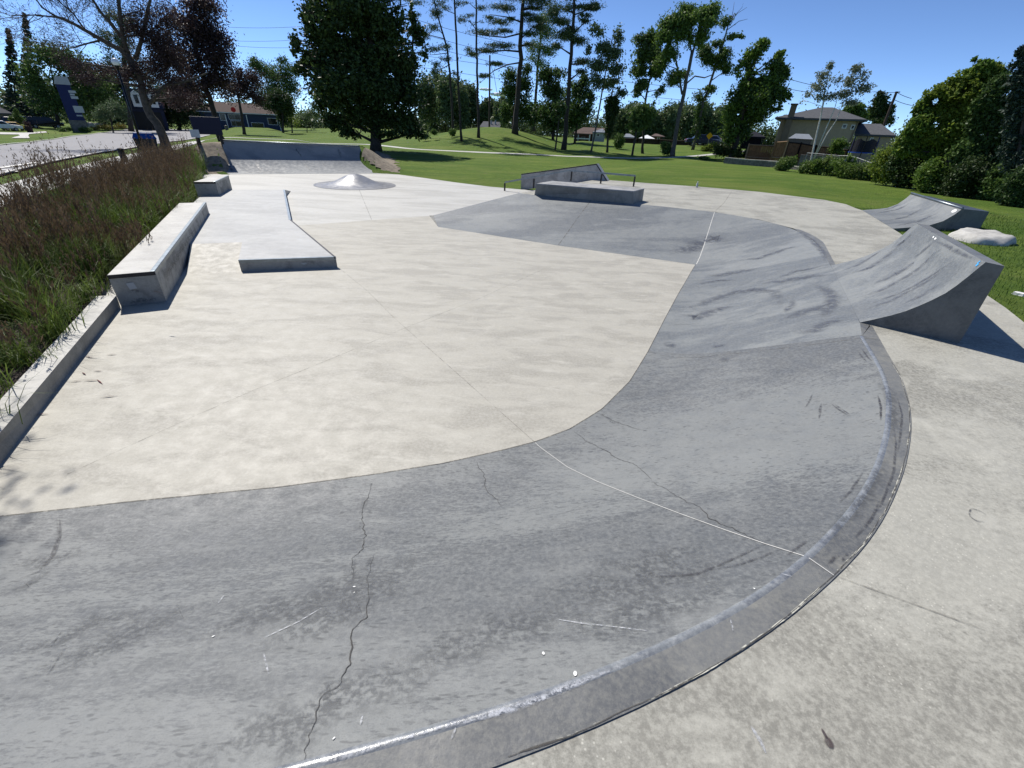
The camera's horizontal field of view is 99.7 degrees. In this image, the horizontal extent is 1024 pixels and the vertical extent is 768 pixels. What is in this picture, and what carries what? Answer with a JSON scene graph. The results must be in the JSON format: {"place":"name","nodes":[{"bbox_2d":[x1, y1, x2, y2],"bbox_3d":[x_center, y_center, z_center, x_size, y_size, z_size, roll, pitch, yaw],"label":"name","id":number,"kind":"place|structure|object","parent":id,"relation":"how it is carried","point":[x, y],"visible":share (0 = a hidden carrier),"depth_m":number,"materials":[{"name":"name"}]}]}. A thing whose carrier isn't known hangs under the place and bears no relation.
{"place":"outdoors","nodes":[
{"label":"outdoors","id":0,"kind":"place"},
{"bbox_2d":[0,139,208,204],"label":"sidewalk","id":1,"kind":"structure","parent":0,"point":[2,189],"depth_m":15.64,"materials":[{"name":"concrete"}]},
{"bbox_2d":[132,132,157,149],"bbox_3d":[-28.589,-18.871,33.659,1.580,1.243,0.876,-19,37,-32],"label":"litter bin","id":2,"kind":"object","parent":1,"relation":"on","point":[135,136],"visible":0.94,"depth_m":33.36,"materials":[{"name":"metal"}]},
{"bbox_2d":[0,129,209,174],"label":"road","id":3,"kind":"structure","parent":0,"point":[72,143],"depth_m":35.22,"materials":[{"name":"grey asphalt"}]},
{"bbox_2d":[195,142,228,173],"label":"bare dirt","id":4,"kind":"structure","parent":0,"point":[211,155],"depth_m":19.95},
{"bbox_2d":[0,216,695,516],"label":"tan floor","id":5,"kind":"structure","parent":0,"point":[392,345],"depth_m":4.68,"materials":[{"name":"concrete"}]},
{"bbox_2d":[0,295,119,464],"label":"planting wall","id":6,"kind":"structure","parent":5,"relation":"on","point":[41,387],"depth_m":4.09,"materials":[{"name":"concrete"}]},
{"bbox_2d":[107,202,208,306],"bbox_3d":[-6.389,-2.722,8.214,0.550,0.491,6.141,-12,34,-23],"label":"grind ledge","id":7,"kind":"object","parent":5,"relation":"on","point":[151,270],"visible":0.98,"depth_m":6.54,"materials":[{"name":"concrete"}]},
{"bbox_2d":[360,146,400,172],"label":"bare dirt","id":8,"kind":"structure","parent":0,"point":[383,161],"depth_m":23.15,"materials":[{"name":"beige soil"}]},
{"bbox_2d":[101,173,869,331],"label":"pale floor","id":9,"kind":"structure","parent":0,"point":[309,202],"depth_m":15.54,"materials":[{"name":"concrete"}]},
{"bbox_2d":[194,175,231,197],"bbox_3d":[-9.354,-6.140,13.608,0.558,0.624,1.819,-8,32,-17],"label":"grind ledge","id":10,"kind":"object","parent":9,"relation":"on","point":[216,185],"visible":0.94,"depth_m":12.96,"materials":[{"name":"concrete"}]},
{"bbox_2d":[186,190,337,274],"bbox_3d":[-6.914,-4.410,11.207,2.846,0.193,10.788,-13,34,-25],"label":"manual pad","id":11,"kind":"object","parent":9,"relation":"on","point":[248,230],"visible":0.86,"depth_m":8.57,"materials":[{"name":"concrete"}]},
{"bbox_2d":[222,139,373,173],"bbox_3d":[-10.375,-11.202,21.509,6.979,1.472,2.689,-13,34,-25],"label":"quarter pipe","id":12,"kind":"object","parent":9,"relation":"on","point":[255,157],"visible":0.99,"depth_m":21.42,"materials":[{"name":"concrete"}]},
{"bbox_2d":[313,173,395,189],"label":"skate dome","id":13,"kind":"structure","parent":9,"relation":"on","point":[353,181],"depth_m":17.30,"materials":[{"name":"concrete"}]},
{"bbox_2d":[0,193,910,767],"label":"concrete bank","id":14,"kind":"structure","parent":9,"relation":"on","point":[714,481],"depth_m":2.28,"materials":[{"name":"grey concrete"}]},
{"bbox_2d":[521,163,608,189],"bbox_3d":[2.180,-8.665,18.135,3.786,1.239,0.366,16,33,21],"label":"hubba ledge","id":15,"kind":"object","parent":9,"relation":"on","point":[577,177],"visible":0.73,"depth_m":17.88,"materials":[{"name":"concrete"}]},
{"bbox_2d":[504,170,635,190],"bbox_3d":[2.094,-7.870,16.959,5.363,1.008,0.055,16,33,21],"label":"grind rail","id":16,"kind":"object","parent":9,"relation":"on","point":[601,173],"visible":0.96,"depth_m":16.62,"materials":[{"name":"metal"}]},
{"bbox_2d":[0,117,1023,321],"bbox_3d":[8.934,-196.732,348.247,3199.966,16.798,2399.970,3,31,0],"label":"lawn","id":17,"kind":"structure","parent":0,"point":[490,169],"depth_m":29.02,"materials":[{"name":"green plant"}]},
{"bbox_2d":[0,120,23,130],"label":"parked car","id":18,"kind":"object","parent":17,"relation":"on","point":[3,124],"visible":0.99,"depth_m":62.57,"materials":[{"name":"silver metal"}]},
{"bbox_2d":[7,108,25,129],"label":"garden shrub","id":19,"kind":"object","parent":17,"relation":"on","point":[18,117],"visible":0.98,"depth_m":65.00,"materials":[{"name":"green plant"}]},
{"bbox_2d":[1,27,33,116],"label":"spruce tree","id":20,"kind":"object","parent":17,"relation":"on","point":[9,94],"visible":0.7,"depth_m":78.30,"materials":[{"name":"green plant"}]},
{"bbox_2d":[18,11,50,117],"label":"spruce tree","id":21,"kind":"object","parent":17,"relation":"on","point":[26,93],"visible":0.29,"depth_m":82.13,"materials":[{"name":"green plant"}]},
{"bbox_2d":[23,116,64,127],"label":"parked van","id":22,"kind":"object","parent":17,"relation":"on","point":[36,121],"visible":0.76,"depth_m":74.62,"materials":[{"name":"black metal"}]},
{"bbox_2d":[7,34,125,121],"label":"maple tree","id":23,"kind":"object","parent":17,"relation":"on","point":[42,92],"visible":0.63,"depth_m":74.75,"materials":[{"name":"green plant"}]},
{"bbox_2d":[54,76,88,131],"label":"pylon sign","id":24,"kind":"object","parent":17,"relation":"on","point":[74,110],"visible":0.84,"depth_m":67.48,"materials":[{"name":"blue metal"}]},
{"bbox_2d":[56,125,93,131],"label":"flower bed","id":25,"kind":"object","parent":17,"relation":"on","point":[67,129],"visible":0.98,"depth_m":68.24,"materials":[{"name":"green plant"}]},
{"bbox_2d":[68,63,132,124],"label":"shade tree","id":26,"kind":"object","parent":17,"relation":"on","point":[118,90],"visible":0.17,"depth_m":87.59,"materials":[{"name":"green plant"}]},
{"bbox_2d":[0,126,210,423],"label":"ornamental grass","id":27,"kind":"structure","parent":17,"relation":"on","point":[76,229],"depth_m":6.93,"materials":[{"name":"green plant"}]},
{"bbox_2d":[0,0,210,147],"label":"park tree","id":28,"kind":"object","parent":17,"relation":"on","point":[165,57],"visible":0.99,"depth_m":31.67,"materials":[{"name":"brown plant"}]},
{"bbox_2d":[89,123,126,130],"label":"flower bed","id":29,"kind":"object","parent":17,"relation":"on","point":[108,127],"visible":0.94,"depth_m":75.75,"materials":[{"name":"green plant"}]},
{"bbox_2d":[88,96,129,132],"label":"ornamental shrub","id":30,"kind":"object","parent":17,"relation":"on","point":[100,115],"visible":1,"depth_m":69.48,"materials":[{"name":"green plant"}]},
{"bbox_2d":[111,58,143,151],"bbox_3d":[-23.872,-17.154,27.128,0.441,5.379,0.399,-19,37,-32],"label":"street lamp","id":31,"kind":"object","parent":17,"relation":"on","point":[115,62],"visible":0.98,"depth_m":26.64,"materials":[{"name":"black metal"}]},
{"bbox_2d":[89,0,170,130],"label":"pine tree","id":32,"kind":"object","parent":17,"relation":"on","point":[108,36],"visible":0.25,"depth_m":72.22,"materials":[{"name":"green plant"}]},
{"bbox_2d":[121,88,169,130],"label":"blue house","id":33,"kind":"structure","parent":17,"relation":"on","point":[142,121],"depth_m":85.36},
{"bbox_2d":[158,85,207,129],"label":"shade tree","id":34,"kind":"object","parent":17,"relation":"on","point":[181,118],"visible":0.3,"depth_m":91.84,"materials":[{"name":"green plant"}]},
{"bbox_2d":[154,0,249,140],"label":"park tree","id":35,"kind":"object","parent":17,"relation":"on","point":[207,37],"visible":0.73,"depth_m":40.40,"materials":[{"name":"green plant"}]},
{"bbox_2d":[189,115,223,149],"bbox_3d":[-14.065,-11.530,19.916,1.280,1.465,0.450,-16,35,-28],"label":"park sign","id":36,"kind":"object","parent":17,"relation":"on","point":[207,125],"visible":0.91,"depth_m":19.79,"materials":[{"name":"blue metal"}]},
{"bbox_2d":[196,101,284,131],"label":"blue house","id":37,"kind":"structure","parent":17,"relation":"on","point":[260,118],"depth_m":97.98,"materials":[{"name":"blue"}]},
{"bbox_2d":[218,62,270,134],"bbox_3d":[-36.439,-38.688,58.816,6.048,8.434,7.490,28,39,36],"label":"park tree","id":38,"kind":"object","parent":17,"relation":"on","point":[251,84],"visible":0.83,"depth_m":57.76,"materials":[{"name":"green plant"}]},
{"bbox_2d":[244,53,303,102],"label":"lawn tree","id":39,"kind":"object","parent":17,"relation":"on","point":[279,75],"visible":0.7,"depth_m":109.23,"materials":[{"name":"green plant"}]},
{"bbox_2d":[251,84,299,132],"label":"shade tree","id":40,"kind":"object","parent":17,"relation":"on","point":[280,104],"visible":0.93,"depth_m":84.64,"materials":[{"name":"green plant"}]},
{"bbox_2d":[286,97,301,132],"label":"young tree","id":41,"kind":"object","parent":17,"relation":"on","point":[292,116],"visible":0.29,"depth_m":93.03,"materials":[{"name":"green plant"}]},
{"bbox_2d":[296,100,317,132],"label":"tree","id":42,"kind":"object","parent":17,"relation":"on","point":[304,117],"visible":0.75,"depth_m":95.65,"materials":[{"name":"green plant"}]},
{"bbox_2d":[285,0,436,150],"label":"shade tree","id":43,"kind":"object","parent":17,"relation":"on","point":[352,78],"visible":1,"depth_m":34.49,"materials":[{"name":"green plant"}]},
{"bbox_2d":[403,0,429,138],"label":"pine tree","id":44,"kind":"object","parent":17,"relation":"on","point":[418,2],"visible":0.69,"depth_m":49.85,"materials":[{"name":"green plant"}]},
{"bbox_2d":[415,0,459,135],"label":"pine tree","id":45,"kind":"object","parent":17,"relation":"on","point":[435,11],"visible":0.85,"depth_m":48.27,"materials":[{"name":"green plant"}]},
{"bbox_2d":[436,0,465,141],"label":"pine tree","id":46,"kind":"object","parent":17,"relation":"on","point":[457,3],"visible":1,"depth_m":45.01,"materials":[{"name":"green plant"}]},
{"bbox_2d":[224,137,713,158],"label":"footpath","id":47,"kind":"structure","parent":17,"relation":"on","point":[505,153],"depth_m":43.72,"materials":[{"name":"concrete"}]},
{"bbox_2d":[456,0,489,137],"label":"pine tree","id":48,"kind":"object","parent":17,"relation":"on","point":[468,49],"visible":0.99,"depth_m":46.00,"materials":[{"name":"green plant"}]},
{"bbox_2d":[486,55,497,126],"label":"utility pole","id":49,"kind":"object","parent":17,"relation":"on","point":[490,67],"visible":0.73,"depth_m":69.38,"materials":[{"name":"brown wood"}]},
{"bbox_2d":[0,45,990,154],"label":"treeline","id":50,"kind":"object","parent":17,"relation":"on","point":[438,100],"visible":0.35,"depth_m":127.96,"materials":[{"name":"green plant"}]},
{"bbox_2d":[465,0,556,134],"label":"white pine tree","id":51,"kind":"object","parent":17,"relation":"on","point":[528,16],"visible":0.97,"depth_m":48.83,"materials":[{"name":"green plant"}]},
{"bbox_2d":[497,59,539,129],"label":"deciduous tree","id":52,"kind":"object","parent":17,"relation":"on","point":[509,91],"visible":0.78,"depth_m":59.55,"materials":[{"name":"green plant"}]},
{"bbox_2d":[523,10,558,131],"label":"deciduous tree","id":53,"kind":"object","parent":17,"relation":"on","point":[545,49],"visible":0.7,"depth_m":94.58,"materials":[{"name":"green plant"}]},
{"bbox_2d":[526,63,572,139],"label":"deciduous tree","id":54,"kind":"object","parent":17,"relation":"on","point":[550,95],"visible":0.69,"depth_m":57.58,"materials":[{"name":"green plant"}]},
{"bbox_2d":[549,99,567,150],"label":"young tree","id":55,"kind":"object","parent":17,"relation":"on","point":[559,108],"visible":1,"depth_m":45.70,"materials":[{"name":"green plant"}]},
{"bbox_2d":[543,0,606,149],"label":"white pine tree","id":56,"kind":"object","parent":17,"relation":"on","point":[571,35],"visible":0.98,"depth_m":43.88,"materials":[{"name":"green plant"}]},
{"bbox_2d":[559,72,599,143],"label":"deciduous tree","id":57,"kind":"object","parent":17,"relation":"on","point":[580,108],"visible":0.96,"depth_m":54.10,"materials":[{"name":"green plant"}]},
{"bbox_2d":[572,127,606,141],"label":"bungalow","id":58,"kind":"object","parent":17,"relation":"on","point":[585,133],"visible":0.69,"depth_m":78.77,"materials":[{"name":"brick"}]},
{"bbox_2d":[583,20,627,151],"bbox_3d":[9.463,-30.199,44.662,4.789,11.260,3.448,-8,32,-18],"label":"poplar tree","id":59,"kind":"object","parent":17,"relation":"on","point":[608,51],"visible":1,"depth_m":43.12,"materials":[{"name":"green plant"}]},
{"bbox_2d":[602,87,621,152],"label":"ivy tree","id":60,"kind":"object","parent":17,"relation":"on","point":[611,107],"visible":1,"depth_m":45.75,"materials":[{"name":"green plant"}]},
{"bbox_2d":[613,133,625,148],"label":"round shrub","id":61,"kind":"object","parent":17,"relation":"on","point":[619,141],"visible":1,"depth_m":50.73,"materials":[{"name":"green plant"}]},
{"bbox_2d":[624,100,658,154],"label":"young tree","id":62,"kind":"object","parent":17,"relation":"on","point":[642,116],"visible":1,"depth_m":44.39,"materials":[{"name":"green plant"}]},
{"bbox_2d":[624,25,666,153],"bbox_3d":[13.786,-30.401,45.238,4.468,11.220,2.804,21,35,28],"label":"poplar tree","id":63,"kind":"object","parent":17,"relation":"on","point":[644,52],"visible":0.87,"depth_m":43.91,"materials":[{"name":"green plant"}]},
{"bbox_2d":[624,138,688,144],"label":"wooden fence","id":64,"kind":"object","parent":17,"relation":"on","point":[656,141],"visible":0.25,"depth_m":66.40,"materials":[{"name":"brown wood"}]},
{"bbox_2d":[659,140,671,155],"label":"shrub","id":65,"kind":"object","parent":17,"relation":"on","point":[666,148],"visible":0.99,"depth_m":45.08,"materials":[{"name":"green plant"}]},
{"bbox_2d":[650,0,727,156],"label":"leaning tree","id":66,"kind":"object","parent":17,"relation":"on","point":[679,27],"visible":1,"depth_m":40.08,"materials":[{"name":"green plant"}]},
{"bbox_2d":[685,134,720,145],"bbox_3d":[25.124,-32.092,56.914,4.224,1.396,1.814,8,31,10],"label":"parked car","id":67,"kind":"object","parent":17,"relation":"on","point":[704,139],"visible":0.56,"depth_m":56.19,"materials":[{"name":"black metal"}]},
{"bbox_2d":[690,7,746,149],"bbox_3d":[21.858,-33.100,47.254,4.771,13.456,3.138,13,32,16],"label":"ivy tree","id":68,"kind":"object","parent":17,"relation":"on","point":[711,59],"visible":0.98,"depth_m":45.99,"materials":[{"name":"green plant"}]},
{"bbox_2d":[710,142,767,158],"bbox_3d":[22.047,-22.424,41.593,5.537,1.582,2.196,15,33,20],"label":"vine thicket","id":69,"kind":"object","parent":17,"relation":"on","point":[721,150],"visible":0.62,"depth_m":41.96,"materials":[{"name":"green plant"}]},
{"bbox_2d":[739,131,765,154],"bbox_3d":[24.093,-23.662,43.812,2.200,3.388,3.000,16,33,22],"label":"gazebo","id":70,"kind":"object","parent":17,"relation":"on","point":[757,138],"visible":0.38,"depth_m":42.52,"materials":[{"name":"black metal"}]},
{"bbox_2d":[717,37,793,157],"bbox_3d":[22.086,-25.573,39.418,3.857,9.690,5.842,-24,39,-37],"label":"deciduous tree","id":71,"kind":"object","parent":17,"relation":"on","point":[752,100],"visible":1,"depth_m":38.48,"materials":[{"name":"green plant"}]},
{"bbox_2d":[492,180,1023,767],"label":"deck","id":72,"kind":"structure","parent":17,"relation":"on","point":[896,640],"depth_m":1.77,"materials":[{"name":"concrete"}]},
{"bbox_2d":[534,181,643,203],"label":"concrete block","id":73,"kind":"structure","parent":72,"relation":"on","point":[617,194],"depth_m":12.34,"materials":[{"name":"grey concrete"}]},
{"bbox_2d":[831,223,1003,342],"bbox_3d":[4.827,-1.491,5.433,0.936,0.790,2.843,18,34,24],"label":"quarter pipe","id":74,"kind":"object","parent":72,"relation":"on","point":[948,281],"visible":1,"depth_m":4.72,"materials":[{"name":"grey concrete"}]},
{"bbox_2d":[863,192,988,230],"bbox_3d":[11.063,-4.586,11.698,2.333,0.796,4.993,15,33,20],"label":"quarter pipe","id":75,"kind":"object","parent":72,"relation":"on","point":[911,209],"visible":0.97,"depth_m":11.05,"materials":[{"name":"grey concrete"}]},
{"bbox_2d":[723,157,798,169],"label":"retaining wall","id":76,"kind":"structure","parent":17,"relation":"on","point":[751,162],"depth_m":35.87,"materials":[{"name":"stone"}]},
{"bbox_2d":[744,140,788,160],"bbox_3d":[22.857,-20.389,38.568,1.641,2.537,3.670,-8,32,-17],"label":"wooden fence","id":77,"kind":"object","parent":17,"relation":"on","point":[774,153],"visible":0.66,"depth_m":39.02,"materials":[{"name":"brown wood"}]},
{"bbox_2d":[774,154,797,170],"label":"hedge shrub","id":78,"kind":"object","parent":17,"relation":"on","point":[786,163],"visible":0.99,"depth_m":29.71,"materials":[{"name":"green plant"}]},
{"bbox_2d":[786,134,812,156],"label":"garden shed","id":79,"kind":"structure","parent":17,"relation":"on","point":[803,138],"depth_m":39.24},
{"bbox_2d":[797,156,823,174],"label":"hedge shrub","id":80,"kind":"object","parent":17,"relation":"on","point":[814,166],"visible":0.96,"depth_m":27.94,"materials":[{"name":"green plant"}]},
{"bbox_2d":[784,141,848,164],"bbox_3d":[26.760,-20.052,38.346,4.781,2.446,0.578,16,33,21],"label":"wooden fence","id":81,"kind":"object","parent":17,"relation":"on","point":[800,148],"visible":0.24,"depth_m":38.46,"materials":[{"name":"brown wood"}]},
{"bbox_2d":[797,155,838,168],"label":"retaining wall","id":82,"kind":"structure","parent":17,"relation":"on","point":[802,158],"depth_m":35.98,"materials":[{"name":"stone"}]},
{"bbox_2d":[774,103,866,155],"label":"beige house","id":83,"kind":"structure","parent":17,"relation":"on","point":[792,122],"depth_m":42.72,"materials":[{"name":"paint"}]},
{"bbox_2d":[814,154,839,175],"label":"hedge shrub","id":84,"kind":"object","parent":17,"relation":"on","point":[827,166],"visible":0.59,"depth_m":27.34,"materials":[{"name":"green plant"}]},
{"bbox_2d":[798,60,876,160],"bbox_3d":[24.884,-20.986,34.051,4.848,7.438,1.939,13,32,17],"label":"birch tree","id":85,"kind":"object","parent":17,"relation":"on","point":[848,81],"visible":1,"depth_m":32.94,"materials":[{"name":"green plant"}]},
{"bbox_2d":[826,136,849,156],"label":"young tree","id":86,"kind":"object","parent":17,"relation":"on","point":[838,145],"visible":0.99,"depth_m":35.67,"materials":[{"name":"green plant"}]},
{"bbox_2d":[825,155,858,179],"bbox_3d":[19.872,-12.851,25.645,2.014,1.485,1.610,21,36,29],"label":"hedge shrub","id":87,"kind":"object","parent":17,"relation":"on","point":[842,169],"visible":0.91,"depth_m":25.51,"materials":[{"name":"green plant"}]},
{"bbox_2d":[839,99,870,118],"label":"background tree","id":88,"kind":"object","parent":17,"relation":"on","point":[859,110],"visible":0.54,"depth_m":68.08,"materials":[{"name":"green plant"}]},
{"bbox_2d":[849,158,874,180],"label":"hedge shrub","id":89,"kind":"object","parent":17,"relation":"on","point":[861,174],"visible":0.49,"depth_m":24.93,"materials":[{"name":"green plant"}]},
{"bbox_2d":[846,136,879,163],"bbox_3d":[27.804,-18.060,34.586,1.797,3.056,1.867,22,36,29],"label":"trampoline","id":90,"kind":"object","parent":17,"relation":"on","point":[861,146],"visible":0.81,"depth_m":33.62,"materials":[{"name":"black"}]},
{"bbox_2d":[851,123,895,163],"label":"garage","id":91,"kind":"structure","parent":17,"relation":"on","point":[863,131],"depth_m":42.58,"materials":[{"name":"white paint"}]},
{"bbox_2d":[864,89,898,126],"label":"background tree","id":92,"kind":"object","parent":17,"relation":"on","point":[878,110],"visible":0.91,"depth_m":71.47,"materials":[{"name":"green plant"}]},
{"bbox_2d":[862,143,902,186],"bbox_3d":[18.992,-10.979,21.780,2.224,2.043,1.814,24,37,31],"label":"hedge shrub","id":93,"kind":"object","parent":17,"relation":"on","point":[876,172],"visible":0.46,"depth_m":21.82,"materials":[{"name":"green plant"}]},
{"bbox_2d":[883,91,899,125],"bbox_3d":[39.221,-26.326,46.097,0.493,8.149,0.320,22,36,30],"label":"utility pole","id":94,"kind":"object","parent":17,"relation":"on","point":[889,109],"visible":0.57,"depth_m":44.77,"materials":[{"name":"brown wood"}]},
{"bbox_2d":[888,155,925,188],"bbox_3d":[19.292,-10.316,20.712,1.680,2.151,1.588,-2,31,-8],"label":"hedge shrub","id":95,"kind":"object","parent":17,"relation":"on","point":[907,169],"visible":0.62,"depth_m":20.75,"materials":[{"name":"green plant"}]},
{"bbox_2d":[909,155,953,193],"bbox_3d":[18.658,-9.167,18.974,1.853,1.684,1.459,26,38,34],"label":"hedge shrub","id":96,"kind":"object","parent":17,"relation":"on","point":[929,176],"visible":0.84,"depth_m":18.84,"materials":[{"name":"green plant"}]},
{"bbox_2d":[855,206,1023,318],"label":"grass","id":97,"kind":"structure","parent":17,"relation":"on","point":[998,246],"depth_m":8.78,"materials":[{"name":"green plant"}]},
{"bbox_2d":[881,126,997,187],"bbox_3d":[20.396,-9.968,19.708,5.633,3.351,1.290,27,39,35],"label":"thicket","id":98,"kind":"object","parent":17,"relation":"on","point":[893,162],"visible":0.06,"depth_m":20.89,"materials":[{"name":"green plant"}]},
{"bbox_2d":[890,55,1011,170],"bbox_3d":[18.976,-11.225,18.983,3.142,5.202,1.736,27,38,34],"label":"maple tree","id":99,"kind":"object","parent":17,"relation":"on","point":[920,136],"visible":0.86,"depth_m":18.64,"materials":[{"name":"green plant"}]},
{"bbox_2d":[935,149,997,197],"bbox_3d":[18.878,-8.562,17.792,1.937,1.937,1.732,28,39,36],"label":"hedge shrub","id":100,"kind":"object","parent":17,"relation":"on","point":[962,179],"visible":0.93,"depth_m":17.62,"materials":[{"name":"green plant"}]},
{"bbox_2d":[944,71,1012,196],"bbox_3d":[19.329,-10.042,17.668,2.100,4.528,1.203,29,39,36],"label":"deciduous tree","id":101,"kind":"object","parent":17,"relation":"on","point":[987,105],"visible":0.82,"depth_m":17.41,"materials":[{"name":"green plant"}]},
{"bbox_2d":[948,227,1016,246],"bbox_3d":[10.460,-3.254,9.605,1.576,0.278,1.176,-24,40,-37],"label":"pale rock","id":102,"kind":"object","parent":17,"relation":"on","point":[981,236],"visible":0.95,"depth_m":9.29,"materials":[{"name":"white stone"}]},
{"bbox_2d":[972,161,1012,200],"bbox_3d":[19.320,-7.963,17.008,1.425,1.716,1.090,7,31,7],"label":"hedge shrub","id":103,"kind":"object","parent":17,"relation":"on","point":[986,192],"visible":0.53,"depth_m":17.07,"materials":[{"name":"green plant"}]},
{"bbox_2d":[991,166,1023,207],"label":"hedge shrub","id":104,"kind":"object","parent":17,"relation":"on","point":[1012,193],"visible":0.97,"depth_m":15.48,"materials":[{"name":"green plant"}]},
{"bbox_2d":[992,44,1023,174],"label":"spruce tree","id":105,"kind":"object","parent":17,"relation":"on","point":[1010,153],"visible":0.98,"depth_m":15.75,"materials":[{"name":"green plant"}]},
{"bbox_2d":[0,0,1023,141],"label":"sky","id":106,"kind":"structure","parent":0,"point":[909,47],"materials":[{"name":"blue"}]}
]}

